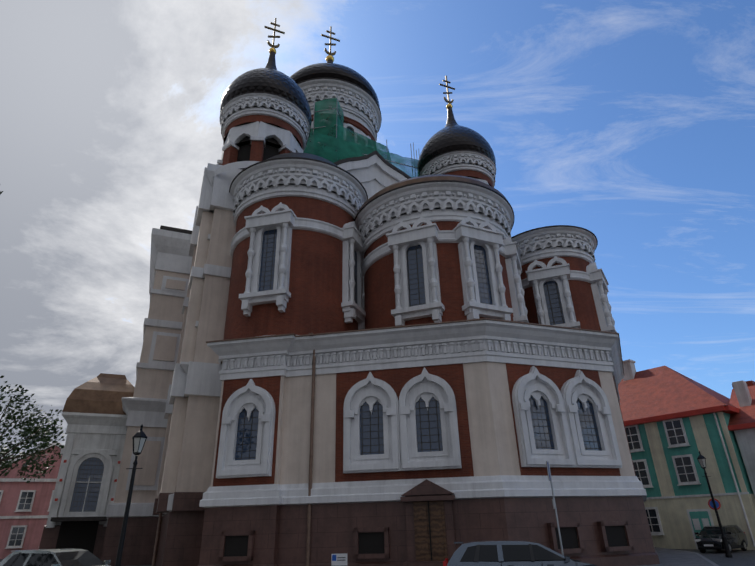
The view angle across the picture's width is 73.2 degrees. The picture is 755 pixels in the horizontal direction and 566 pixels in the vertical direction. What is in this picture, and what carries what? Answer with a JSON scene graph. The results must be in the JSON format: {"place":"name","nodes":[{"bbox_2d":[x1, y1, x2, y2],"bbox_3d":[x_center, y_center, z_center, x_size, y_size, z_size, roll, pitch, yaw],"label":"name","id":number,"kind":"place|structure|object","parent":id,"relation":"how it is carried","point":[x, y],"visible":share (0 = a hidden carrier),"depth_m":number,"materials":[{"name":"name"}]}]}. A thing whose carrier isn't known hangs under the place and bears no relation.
{"place":"outdoors","nodes":[
{"label":"outdoors","id":0,"kind":"place"},
{"bbox_2d":[0,549,754,565],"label":"street cobbles","id":1,"kind":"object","parent":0,"point":[740,558],"depth_m":27.38,"materials":[{"name":"grey stone"}]},
{"bbox_2d":[0,442,64,558],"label":"pink house","id":2,"kind":"structure","parent":1,"relation":"on","point":[24,509],"depth_m":50.61,"materials":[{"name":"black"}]},
{"bbox_2d":[0,375,66,482],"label":"tree","id":3,"kind":"object","parent":1,"relation":"on","point":[27,433],"visible":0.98,"depth_m":39.47,"materials":[{"name":"green plant"}]},
{"bbox_2d":[0,548,110,565],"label":"car","id":4,"kind":"object","parent":1,"relation":"on","point":[59,557],"visible":1,"depth_m":16.36,"materials":[{"name":"grey metal"}]},
{"bbox_2d":[115,424,146,565],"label":"lamp","id":5,"kind":"object","parent":1,"relation":"on","point":[139,438],"visible":1,"depth_m":15.81,"materials":[{"name":"black metal"}]},
{"bbox_2d":[331,553,346,565],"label":"sign","id":6,"kind":"object","parent":1,"relation":"on","point":[338,559],"visible":1,"depth_m":19.41,"materials":[{"name":"white metal"}]},
{"bbox_2d":[39,18,659,565],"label":"cathedral","id":7,"kind":"structure","parent":1,"relation":"on","point":[415,444],"depth_m":26.07,"materials":[{"name":"paint"}]},
{"bbox_2d":[220,51,311,141],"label":"onion dome","id":8,"kind":"structure","parent":7,"relation":"attached to","point":[269,78],"depth_m":38.96,"materials":[{"name":"black metal"}]},
{"bbox_2d":[223,196,357,339],"bbox_3d":[-5.383,-0.310,33.632,8.300,12.100,8.300,-6,-26,10],"label":"tower shaft","id":9,"kind":"object","parent":7,"relation":"on","point":[314,302],"visible":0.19,"depth_m":29.70,"materials":[{"name":"red brick"}]},
{"bbox_2d":[290,59,379,107],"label":"onion dome","id":10,"kind":"structure","parent":7,"relation":"attached to","point":[329,69],"depth_m":52.22,"materials":[{"name":"black metal"}]},
{"bbox_2d":[294,97,419,177],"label":"scaffold","id":11,"kind":"object","parent":7,"relation":"on","point":[331,138],"visible":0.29,"depth_m":46.59,"materials":[{"name":"green fabric"}]},
{"bbox_2d":[364,221,513,328],"bbox_3d":[3.902,0.598,33.083,9.600,9.550,9.600,-6,-26,10],"label":"tower shaft","id":12,"kind":"object","parent":7,"relation":"attached to","point":[379,294],"visible":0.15,"depth_m":29.14,"materials":[{"name":"red brick"}]},
{"bbox_2d":[418,107,495,178],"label":"onion dome","id":13,"kind":"structure","parent":7,"relation":"attached to","point":[452,135],"depth_m":45.47,"materials":[{"name":"black metal"}]},
{"bbox_2d":[520,256,600,330],"bbox_3d":[12.200,1.723,35.017,5.800,8.800,5.800,-6,-26,10],"label":"tower shaft","id":14,"kind":"object","parent":7,"relation":"attached to","point":[585,311],"visible":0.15,"depth_m":32.63,"materials":[{"name":"red brick"}]},
{"bbox_2d":[443,540,596,565],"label":"car","id":15,"kind":"object","parent":1,"relation":"on","point":[500,553],"visible":1,"depth_m":13.31,"materials":[{"name":"grey metal"}]},
{"bbox_2d":[546,461,563,555],"bbox_3d":[5.756,7.693,16.282,0.089,3.750,0.450,-8,-26,13],"label":"sign pole","id":16,"kind":"object","parent":1,"relation":"on","point":[550,480],"visible":1,"depth_m":16.49,"materials":[{"name":"grey metal"}]},
{"bbox_2d":[618,359,754,549],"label":"green house","id":17,"kind":"structure","parent":1,"relation":"on","point":[675,422],"depth_m":37.03,"materials":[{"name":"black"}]},
{"bbox_2d":[697,451,732,557],"bbox_3d":[18.679,12.149,28.228,0.555,5.430,0.444,-1,-26,-1],"label":"lamp","id":18,"kind":"object","parent":1,"relation":"on","point":[714,504],"visible":1,"depth_m":28.15,"materials":[{"name":"black metal"}]},
{"bbox_2d":[694,525,747,552],"bbox_3d":[21.499,16.024,31.909,4.338,1.500,2.060,19,-32,-36],"label":"car","id":19,"kind":"object","parent":1,"relation":"on","point":[708,537],"visible":0.81,"depth_m":31.25,"materials":[{"name":"grey metal"}]},
{"bbox_2d":[727,380,754,495],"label":"white house","id":20,"kind":"structure","parent":1,"relation":"on","point":[741,424],"depth_m":35.41,"materials":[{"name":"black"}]},
{"bbox_2d":[0,0,754,460],"label":"sky","id":21,"kind":"structure","parent":0,"point":[628,123],"materials":[{"name":"blue"}]},
{"bbox_2d":[638,547,718,565],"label":"pavement","id":22,"kind":"structure","parent":0,"point":[669,557],"depth_m":25.13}
]}

